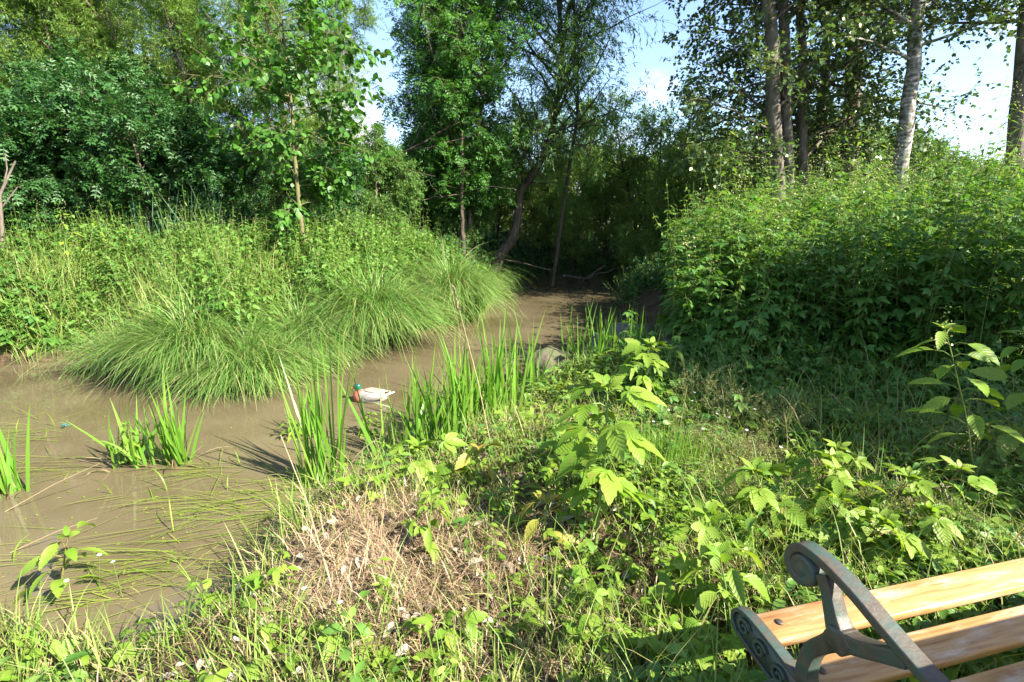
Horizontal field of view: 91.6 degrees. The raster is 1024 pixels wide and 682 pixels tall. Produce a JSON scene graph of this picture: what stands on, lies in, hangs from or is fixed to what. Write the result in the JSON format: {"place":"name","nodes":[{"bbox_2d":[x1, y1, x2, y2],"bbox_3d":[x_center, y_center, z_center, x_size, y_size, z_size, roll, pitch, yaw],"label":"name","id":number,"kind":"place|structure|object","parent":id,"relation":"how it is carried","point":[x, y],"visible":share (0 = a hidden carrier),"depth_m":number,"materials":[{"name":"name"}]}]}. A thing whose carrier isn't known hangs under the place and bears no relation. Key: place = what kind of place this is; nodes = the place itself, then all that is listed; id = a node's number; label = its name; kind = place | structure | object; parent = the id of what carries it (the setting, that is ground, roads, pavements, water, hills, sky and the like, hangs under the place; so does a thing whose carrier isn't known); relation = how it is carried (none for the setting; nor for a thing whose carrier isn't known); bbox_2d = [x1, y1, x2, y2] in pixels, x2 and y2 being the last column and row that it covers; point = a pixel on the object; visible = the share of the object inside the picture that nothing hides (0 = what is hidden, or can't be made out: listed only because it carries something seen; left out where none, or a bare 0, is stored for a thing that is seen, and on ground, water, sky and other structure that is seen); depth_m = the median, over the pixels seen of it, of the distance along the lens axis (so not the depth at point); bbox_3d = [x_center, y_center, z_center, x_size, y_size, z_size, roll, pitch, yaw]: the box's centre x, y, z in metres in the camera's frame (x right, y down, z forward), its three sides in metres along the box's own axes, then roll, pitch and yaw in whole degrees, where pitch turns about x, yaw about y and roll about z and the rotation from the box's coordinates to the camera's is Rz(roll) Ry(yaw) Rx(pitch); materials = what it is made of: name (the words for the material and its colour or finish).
{"place":"outdoors","nodes":[
{"label":"outdoors","id":0,"kind":"place"},
{"bbox_2d":[0,301,588,635],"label":"floating grass","id":1,"kind":"structure","parent":0,"point":[163,541],"depth_m":2.96,"materials":[{"name":"green plant"}]},
{"bbox_2d":[0,284,661,663],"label":"stream water","id":2,"kind":"structure","parent":0,"point":[244,430],"depth_m":3.92,"materials":[{"name":"brown liquid"}]},
{"bbox_2d":[0,405,29,498],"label":"iris clump","id":3,"kind":"object","parent":2,"relation":"in","point":[8,485],"visible":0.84,"depth_m":3.36,"materials":[{"name":"plant"}]},
{"bbox_2d":[15,521,108,602],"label":"water plant","id":4,"kind":"object","parent":2,"relation":"on","point":[58,586],"visible":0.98,"depth_m":2.36,"materials":[{"name":"green plant"}]},
{"bbox_2d":[65,388,188,473],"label":"iris clump","id":5,"kind":"object","parent":2,"relation":"in","point":[133,458],"visible":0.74,"depth_m":3.75,"materials":[{"name":"plant"}]},
{"bbox_2d":[123,378,227,468],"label":"iris clump","id":6,"kind":"object","parent":2,"relation":"in","point":[172,443],"visible":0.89,"depth_m":3.74,"materials":[{"name":"plant"}]},
{"bbox_2d":[265,319,387,491],"bbox_3d":[-1.252,0.465,3.376,0.878,1.239,0.626,0,13,0],"label":"iris clump","id":7,"kind":"object","parent":2,"relation":"in","point":[319,435],"visible":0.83,"depth_m":3.41,"materials":[{"name":"plant"}]},
{"bbox_2d":[349,383,393,403],"bbox_3d":[-1.463,0.559,5.203,0.488,0.220,0.222,2,13,8],"label":"duck decoy","id":8,"kind":"object","parent":2,"relation":"on","point":[371,395],"visible":0.88,"depth_m":5.14,"materials":[{"name":"paint"}]},
{"bbox_2d":[336,365,456,462],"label":"iris clump","id":9,"kind":"object","parent":2,"relation":"in","point":[365,430],"visible":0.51,"depth_m":3.72,"materials":[{"name":"plant"}]},
{"bbox_2d":[361,342,517,461],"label":"iris clump","id":10,"kind":"object","parent":2,"relation":"in","point":[418,400],"visible":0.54,"depth_m":3.78,"materials":[{"name":"plant"}]},
{"bbox_2d":[415,318,541,438],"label":"iris clump","id":11,"kind":"object","parent":2,"relation":"in","point":[495,379],"visible":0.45,"depth_m":4.09,"materials":[{"name":"plant"}]},
{"bbox_2d":[472,302,559,404],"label":"iris clump","id":12,"kind":"object","parent":2,"relation":"on","point":[531,365],"visible":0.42,"depth_m":4.70,"materials":[{"name":"plant"}]},
{"bbox_2d":[560,299,615,362],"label":"iris clump","id":13,"kind":"object","parent":2,"relation":"on","point":[574,348],"visible":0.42,"depth_m":5.60,"materials":[{"name":"plant"}]},
{"bbox_2d":[566,304,665,361],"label":"iris clump","id":14,"kind":"object","parent":2,"relation":"on","point":[615,337],"visible":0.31,"depth_m":5.57,"materials":[{"name":"plant"}]},
{"bbox_2d":[3,0,1018,224],"label":"sky","id":15,"kind":"structure","parent":0,"point":[961,77],"materials":[{"name":"blue"}]},
{"bbox_2d":[0,245,1023,681],"bbox_3d":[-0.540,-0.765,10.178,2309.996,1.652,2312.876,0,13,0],"label":"ground","id":16,"kind":"structure","parent":0,"point":[650,301],"depth_m":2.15,"materials":[{"name":"green plant"}]},
{"bbox_2d":[0,153,17,258],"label":"dead branch","id":17,"kind":"object","parent":16,"relation":"on","point":[5,181],"visible":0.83,"depth_m":7.93,"materials":[{"name":"brown wood"}]},
{"bbox_2d":[0,83,73,243],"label":"elder shrub","id":18,"kind":"object","parent":16,"relation":"on","point":[20,201],"visible":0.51,"depth_m":8.60,"materials":[{"name":"green plant"}]},
{"bbox_2d":[0,0,93,97],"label":"willow tree","id":19,"kind":"object","parent":16,"relation":"on","point":[3,15],"visible":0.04,"depth_m":10.70,"materials":[{"name":"green plant"}]},
{"bbox_2d":[0,0,141,87],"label":"willow tree","id":20,"kind":"object","parent":16,"relation":"on","point":[31,23],"visible":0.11,"depth_m":10.50,"materials":[{"name":"green plant"}]},
{"bbox_2d":[0,46,148,243],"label":"elder shrub","id":21,"kind":"object","parent":16,"relation":"on","point":[66,183],"visible":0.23,"depth_m":8.66,"materials":[{"name":"green plant"}]},
{"bbox_2d":[0,309,151,384],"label":"sedge tussock","id":22,"kind":"object","parent":16,"relation":"on","point":[89,362],"visible":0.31,"depth_m":6.07,"materials":[{"name":"grass"}]},
{"bbox_2d":[0,24,173,177],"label":"elder shrub","id":23,"kind":"object","parent":16,"relation":"on","point":[123,66],"visible":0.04,"depth_m":10.04,"materials":[{"name":"green plant"}]},
{"bbox_2d":[20,0,238,128],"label":"willow tree","id":24,"kind":"object","parent":16,"relation":"on","point":[117,39],"visible":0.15,"depth_m":10.88,"materials":[{"name":"green plant"}]},
{"bbox_2d":[38,51,222,240],"bbox_3d":[-6.935,-3.189,9.299,2.678,3.771,2.854,3,13,14],"label":"elder shrub","id":25,"kind":"object","parent":16,"relation":"on","point":[116,181],"visible":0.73,"depth_m":8.54,"materials":[{"name":"green plant"}]},
{"bbox_2d":[96,189,186,247],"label":"iris clump","id":26,"kind":"object","parent":16,"relation":"on","point":[148,225],"visible":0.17,"depth_m":8.72,"materials":[{"name":"plant"}]},
{"bbox_2d":[56,258,307,407],"bbox_3d":[-3.837,-0.231,5.948,2.776,1.525,2.707,0,13,0],"label":"sedge tussock","id":27,"kind":"object","parent":16,"relation":"on","point":[146,346],"visible":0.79,"depth_m":5.53,"materials":[{"name":"plant"}]},
{"bbox_2d":[118,0,302,199],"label":"willow tree","id":28,"kind":"object","parent":16,"relation":"on","point":[180,9],"visible":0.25,"depth_m":10.57,"materials":[{"name":"green plant"}]},
{"bbox_2d":[139,100,283,231],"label":"elder shrub","id":29,"kind":"object","parent":16,"relation":"on","point":[213,169],"visible":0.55,"depth_m":9.29,"materials":[{"name":"green plant"}]},
{"bbox_2d":[113,282,362,413],"bbox_3d":[-3.172,0.092,5.940,2.891,1.579,2.837,6,14,24],"label":"sedge tussock","id":30,"kind":"object","parent":16,"relation":"on","point":[260,374],"visible":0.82,"depth_m":5.46,"materials":[{"name":"plant"}]},
{"bbox_2d":[0,168,498,382],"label":"undergrowth nettles","id":31,"kind":"object","parent":16,"relation":"on","point":[39,291],"visible":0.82,"depth_m":7.53,"materials":[{"name":"green plant"}]},
{"bbox_2d":[162,0,395,255],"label":"linden sapling","id":32,"kind":"object","parent":16,"relation":"on","point":[291,77],"visible":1,"depth_m":7.69,"materials":[{"name":"green plant"}]},
{"bbox_2d":[184,275,403,390],"bbox_3d":[-2.866,-0.302,6.742,2.881,1.689,3.066,-11,17,-41],"label":"sedge tussock","id":33,"kind":"object","parent":16,"relation":"on","point":[337,347],"visible":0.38,"depth_m":6.43,"materials":[{"name":"plant"}]},
{"bbox_2d":[198,0,392,211],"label":"willow tree","id":34,"kind":"object","parent":16,"relation":"on","point":[362,13],"visible":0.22,"depth_m":11.14,"materials":[{"name":"green plant"}]},
{"bbox_2d":[0,342,609,681],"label":"shore grass","id":35,"kind":"structure","parent":16,"relation":"on","point":[31,638],"depth_m":2.00,"materials":[{"name":"green plant"}]},
{"bbox_2d":[275,135,372,243],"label":"elder shrub","id":36,"kind":"object","parent":16,"relation":"on","point":[355,167],"visible":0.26,"depth_m":9.96,"materials":[{"name":"green plant"}]},
{"bbox_2d":[319,122,429,239],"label":"leafy bush","id":37,"kind":"object","parent":16,"relation":"on","point":[389,170],"visible":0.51,"depth_m":11.62,"materials":[{"name":"green plant"}]},
{"bbox_2d":[270,236,489,370],"bbox_3d":[-2.064,-0.691,7.479,3.355,1.837,3.434,11,17,40],"label":"sedge tussock","id":38,"kind":"object","parent":16,"relation":"on","point":[400,316],"visible":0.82,"depth_m":6.96,"materials":[{"name":"plant"}]},
{"bbox_2d":[384,122,466,242],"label":"leafy bush","id":39,"kind":"object","parent":16,"relation":"on","point":[428,191],"visible":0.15,"depth_m":14.17,"materials":[{"name":"green plant"}]},
{"bbox_2d":[409,487,450,564],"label":"meadow herb","id":40,"kind":"object","parent":16,"relation":"on","point":[432,549],"visible":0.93,"depth_m":2.16,"materials":[{"name":"green plant"}]},
{"bbox_2d":[386,432,480,490],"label":"meadow herb","id":41,"kind":"object","parent":16,"relation":"on","point":[451,441],"visible":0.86,"depth_m":2.83,"materials":[{"name":"green plant"}]},
{"bbox_2d":[418,608,466,652],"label":"meadow herb","id":42,"kind":"object","parent":16,"relation":"on","point":[449,614],"visible":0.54,"depth_m":1.75,"materials":[{"name":"green plant"}]},
{"bbox_2d":[381,0,519,199],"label":"willow tree","id":43,"kind":"object","parent":16,"relation":"on","point":[416,91],"visible":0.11,"depth_m":13.56,"materials":[{"name":"green plant"}]},
{"bbox_2d":[360,0,556,260],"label":"ash tree","id":44,"kind":"object","parent":16,"relation":"on","point":[452,67],"visible":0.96,"depth_m":12.56,"materials":[{"name":"green plant"}]},
{"bbox_2d":[384,236,532,335],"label":"sedge tussock","id":45,"kind":"object","parent":16,"relation":"on","point":[473,286],"visible":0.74,"depth_m":8.81,"materials":[{"name":"plant"}]},
{"bbox_2d":[426,182,497,259],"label":"leafy bush","id":46,"kind":"object","parent":16,"relation":"on","point":[450,226],"visible":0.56,"depth_m":13.91,"materials":[{"name":"green plant"}]},
{"bbox_2d":[418,122,515,257],"bbox_3d":[-1.177,-3.549,12.813,2.591,3.922,0.429,-1,13,-6],"label":"dead tree","id":47,"kind":"object","parent":16,"relation":"on","point":[462,211],"visible":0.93,"depth_m":12.83,"materials":[{"name":"wood"}]},
{"bbox_2d":[240,222,698,306],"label":"undergrowth woodland","id":48,"kind":"object","parent":16,"relation":"on","point":[642,277],"visible":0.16,"depth_m":16.26,"materials":[{"name":"green plant"}]},
{"bbox_2d":[450,441,502,485],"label":"meadow herb","id":49,"kind":"object","parent":16,"relation":"on","point":[474,449],"visible":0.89,"depth_m":2.81,"materials":[{"name":"green plant"}]},
{"bbox_2d":[457,95,542,250],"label":"leafy bush","id":50,"kind":"object","parent":16,"relation":"on","point":[499,208],"visible":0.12,"depth_m":17.58,"materials":[{"name":"green plant"}]},
{"bbox_2d":[0,333,1023,681],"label":"ground cover","id":51,"kind":"object","parent":16,"relation":"on","point":[1012,505],"visible":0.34,"depth_m":2.21,"materials":[{"name":"green plant"}]},
{"bbox_2d":[506,144,574,258],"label":"leafy bush","id":52,"kind":"object","parent":16,"relation":"on","point":[547,224],"visible":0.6,"depth_m":16.75,"materials":[{"name":"green plant"}]},
{"bbox_2d":[514,490,580,552],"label":"meadow herb","id":53,"kind":"object","parent":16,"relation":"on","point":[531,525],"visible":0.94,"depth_m":2.30,"materials":[{"name":"green plant"}]},
{"bbox_2d":[94,401,1007,681],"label":"fallen leaves","id":54,"kind":"object","parent":16,"relation":"on","point":[406,615],"visible":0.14,"depth_m":2.04,"materials":[{"name":"brown plant"}]},
{"bbox_2d":[523,346,582,385],"bbox_3d":[0.497,0.416,5.794,0.733,0.720,0.602,-1,13,-3],"label":"boulder","id":55,"kind":"object","parent":16,"relation":"on","point":[545,353],"visible":0.13,"depth_m":5.61,"materials":[{"name":"stone"}]},
{"bbox_2d":[523,81,617,246],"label":"leafy bush","id":56,"kind":"object","parent":16,"relation":"on","point":[579,169],"visible":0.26,"depth_m":18.07,"materials":[{"name":"green plant"}]},
{"bbox_2d":[538,430,606,490],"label":"meadow herb","id":57,"kind":"object","parent":16,"relation":"on","point":[589,438],"visible":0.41,"depth_m":2.75,"materials":[{"name":"green plant"}]},
{"bbox_2d":[547,194,602,274],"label":"leafy bush","id":58,"kind":"object","parent":16,"relation":"on","point":[581,216],"visible":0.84,"depth_m":16.09,"materials":[{"name":"green plant"}]},
{"bbox_2d":[478,0,694,285],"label":"willow tree","id":59,"kind":"object","parent":16,"relation":"on","point":[563,36],"visible":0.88,"depth_m":13.04,"materials":[{"name":"green plant"}]},
{"bbox_2d":[585,172,630,253],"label":"leafy bush","id":60,"kind":"object","parent":16,"relation":"on","point":[605,231],"visible":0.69,"depth_m":17.57,"materials":[{"name":"green plant"}]},
{"bbox_2d":[549,372,667,552],"bbox_3d":[0.443,0.593,2.291,0.535,0.837,0.523,0,13,0],"label":"meadow herb","id":61,"kind":"object","parent":16,"relation":"on","point":[619,438],"visible":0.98,"depth_m":2.23,"materials":[{"name":"green plant"}]},
{"bbox_2d":[583,322,657,356],"bbox_3d":[1.599,0.292,6.977,1.219,1.095,0.869,2,13,7],"label":"boulder","id":62,"kind":"object","parent":16,"relation":"on","point":[618,327],"visible":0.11,"depth_m":6.86,"materials":[{"name":"stone"}]},
{"bbox_2d":[608,220,664,287],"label":"leafy bush","id":63,"kind":"object","parent":16,"relation":"on","point":[643,245],"visible":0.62,"depth_m":15.04,"materials":[{"name":"green plant"}]},
{"bbox_2d":[612,336,674,396],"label":"meadow herb","id":64,"kind":"object","parent":16,"relation":"on","point":[636,347],"visible":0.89,"depth_m":3.90,"materials":[{"name":"green plant"}]},
{"bbox_2d":[581,77,724,265],"bbox_3d":[4.819,-5.356,16.733,4.617,6.258,3.899,11,17,41],"label":"leafy bush","id":65,"kind":"object","parent":16,"relation":"on","point":[628,170],"visible":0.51,"depth_m":16.21,"materials":[{"name":"green plant"}]},
{"bbox_2d":[623,420,715,477],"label":"rush tuft","id":66,"kind":"object","parent":16,"relation":"on","point":[659,445],"visible":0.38,"depth_m":2.91,"materials":[{"name":"green plant"}]},
{"bbox_2d":[637,142,746,261],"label":"leafy bush","id":67,"kind":"object","parent":16,"relation":"on","point":[662,206],"visible":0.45,"depth_m":14.54,"materials":[{"name":"green plant"}]},
{"bbox_2d":[647,552,748,671],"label":"meadow herb","id":68,"kind":"object","parent":16,"relation":"on","point":[686,566],"visible":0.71,"depth_m":1.85,"materials":[{"name":"green plant"}]},
{"bbox_2d":[660,495,762,617],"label":"meadow herb","id":69,"kind":"object","parent":16,"relation":"on","point":[702,508],"visible":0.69,"depth_m":1.92,"materials":[{"name":"green plant"}]},
{"bbox_2d":[647,405,784,482],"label":"bent grass","id":70,"kind":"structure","parent":16,"relation":"on","point":[705,437],"depth_m":2.96,"materials":[{"name":"green plant"}]},
{"bbox_2d":[665,358,767,422],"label":"bent grass","id":71,"kind":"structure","parent":16,"relation":"on","point":[711,387],"depth_m":3.71,"materials":[{"name":"green plant"}]},
{"bbox_2d":[669,537,769,654],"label":"meadow herb","id":72,"kind":"object","parent":16,"relation":"on","point":[723,553],"visible":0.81,"depth_m":1.77,"materials":[{"name":"green plant"}]},
{"bbox_2d":[685,120,768,226],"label":"leafy bush","id":73,"kind":"object","parent":16,"relation":"on","point":[743,177],"visible":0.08,"depth_m":16.35,"materials":[{"name":"green plant"}]},
{"bbox_2d":[680,448,815,524],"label":"bent grass","id":74,"kind":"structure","parent":16,"relation":"on","point":[734,487],"depth_m":2.55,"materials":[{"name":"green plant"}]},
{"bbox_2d":[657,0,860,206],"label":"aspen tree","id":75,"kind":"object","parent":16,"relation":"on","point":[786,91],"visible":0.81,"depth_m":10.76,"materials":[{"name":"green plant"}]},
{"bbox_2d":[723,457,813,529],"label":"meadow herb","id":76,"kind":"object","parent":16,"relation":"on","point":[757,466],"visible":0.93,"depth_m":2.35,"materials":[{"name":"green plant"}]},
{"bbox_2d":[710,378,826,455],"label":"bent grass","id":77,"kind":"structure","parent":16,"relation":"on","point":[774,415],"depth_m":3.38,"materials":[{"name":"green plant"}]},
{"bbox_2d":[634,0,909,214],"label":"aspen tree","id":78,"kind":"object","parent":16,"relation":"on","point":[773,104],"visible":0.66,"depth_m":10.83,"materials":[{"name":"green plant"}]},
{"bbox_2d":[601,300,1023,471],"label":"undergrowth weeds","id":79,"kind":"object","parent":16,"relation":"on","point":[896,382],"visible":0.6,"depth_m":4.16,"materials":[{"name":"green plant"}]},
{"bbox_2d":[667,0,959,208],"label":"aspen tree","id":80,"kind":"object","parent":16,"relation":"on","point":[803,141],"visible":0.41,"depth_m":11.55,"materials":[{"name":"green plant"}]},
{"bbox_2d":[788,447,858,511],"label":"bramble plant","id":81,"kind":"object","parent":16,"relation":"on","point":[806,462],"visible":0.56,"depth_m":2.61,"materials":[{"name":"green plant"}]},
{"bbox_2d":[764,102,886,212],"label":"leafy bush","id":82,"kind":"object","parent":16,"relation":"on","point":[835,161],"visible":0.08,"depth_m":15.54,"materials":[{"name":"green plant"}]},
{"bbox_2d":[714,0,952,201],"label":"aspen tree","id":83,"kind":"object","parent":16,"relation":"on","point":[825,74],"visible":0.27,"depth_m":12.06,"materials":[{"name":"green plant"}]},
{"bbox_2d":[783,486,892,562],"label":"bramble plant","id":84,"kind":"object","parent":16,"relation":"on","point":[853,515],"visible":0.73,"depth_m":2.18,"materials":[{"name":"green plant"}]},
{"bbox_2d":[652,70,1023,379],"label":"undergrowth thicket","id":85,"kind":"object","parent":16,"relation":"on","point":[957,244],"visible":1,"depth_m":5.04,"materials":[{"name":"green plant"}]},
{"bbox_2d":[791,456,886,529],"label":"bramble plant","id":86,"kind":"object","parent":16,"relation":"on","point":[837,485],"visible":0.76,"depth_m":2.37,"materials":[{"name":"green plant"}]},
{"bbox_2d":[801,439,880,499],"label":"bramble plant","id":87,"kind":"object","parent":16,"relation":"on","point":[861,461],"visible":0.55,"depth_m":2.73,"materials":[{"name":"green plant"}]},
{"bbox_2d":[719,0,1000,192],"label":"aspen tree","id":88,"kind":"object","parent":16,"relation":"on","point":[853,153],"visible":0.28,"depth_m":11.87,"materials":[{"name":"green plant"}]},
{"bbox_2d":[730,541,1023,681],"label":"garden bench","id":89,"kind":"object","parent":16,"relation":"on","point":[837,646],"visible":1,"depth_m":1.32,"materials":[{"name":"brown wood"}]},
{"bbox_2d":[828,505,933,569],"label":"bramble plant","id":90,"kind":"object","parent":16,"relation":"on","point":[911,543],"visible":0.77,"depth_m":2.08,"materials":[{"name":"green plant"}]},
{"bbox_2d":[849,463,939,532],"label":"bramble plant","id":91,"kind":"object","parent":16,"relation":"on","point":[923,485],"visible":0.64,"depth_m":2.38,"materials":[{"name":"green plant"}]},
{"bbox_2d":[792,0,1023,194],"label":"birch tree","id":92,"kind":"object","parent":16,"relation":"on","point":[913,57],"visible":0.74,"depth_m":9.99,"materials":[{"name":"green plant"}]},
{"bbox_2d":[857,121,958,197],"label":"leafy bush","id":93,"kind":"object","parent":16,"relation":"on","point":[921,161],"visible":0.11,"depth_m":16.06,"materials":[{"name":"green plant"}]},
{"bbox_2d":[841,461,997,552],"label":"bent grass","id":94,"kind":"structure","parent":16,"relation":"on","point":[909,500],"depth_m":2.33,"materials":[{"name":"green plant"}]},
{"bbox_2d":[879,500,963,563],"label":"bramble plant","id":95,"kind":"object","parent":16,"relation":"on","point":[940,524],"visible":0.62,"depth_m":2.12,"materials":[{"name":"green plant"}]},
{"bbox_2d":[857,0,1023,176],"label":"aspen tree","id":96,"kind":"object","parent":16,"relation":"on","point":[1018,74],"visible":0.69,"depth_m":9.84,"materials":[{"name":"green plant"}]},
{"bbox_2d":[896,455,997,537],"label":"bramble plant","id":97,"kind":"object","parent":16,"relation":"on","point":[988,484],"visible":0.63,"depth_m":2.34,"materials":[{"name":"green plant"}]},
{"bbox_2d":[881,392,1023,484],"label":"bent grass","id":98,"kind":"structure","parent":16,"relation":"on","point":[971,430],"depth_m":2.89,"materials":[{"name":"green plant"}]},
{"bbox_2d":[895,306,1023,474],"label":"tall nettle","id":99,"kind":"object","parent":16,"relation":"on","point":[984,353],"visible":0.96,"depth_m":2.68,"materials":[{"name":"green plant"}]},
{"bbox_2d":[945,406,1023,471],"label":"tall nettle","id":100,"kind":"object","parent":16,"relation":"on","point":[1011,443],"visible":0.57,"depth_m":2.86,"materials":[{"name":"green plant"}]},
{"bbox_2d":[968,326,1023,436],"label":"tall nettle","id":101,"kind":"object","parent":16,"relation":"on","point":[990,373],"visible":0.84,"depth_m":3.10,"materials":[{"name":"green plant"}]},
{"bbox_2d":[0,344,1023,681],"bbox_3d":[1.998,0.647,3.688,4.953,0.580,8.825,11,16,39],"label":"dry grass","id":102,"kind":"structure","parent":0,"point":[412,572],"depth_m":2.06,"materials":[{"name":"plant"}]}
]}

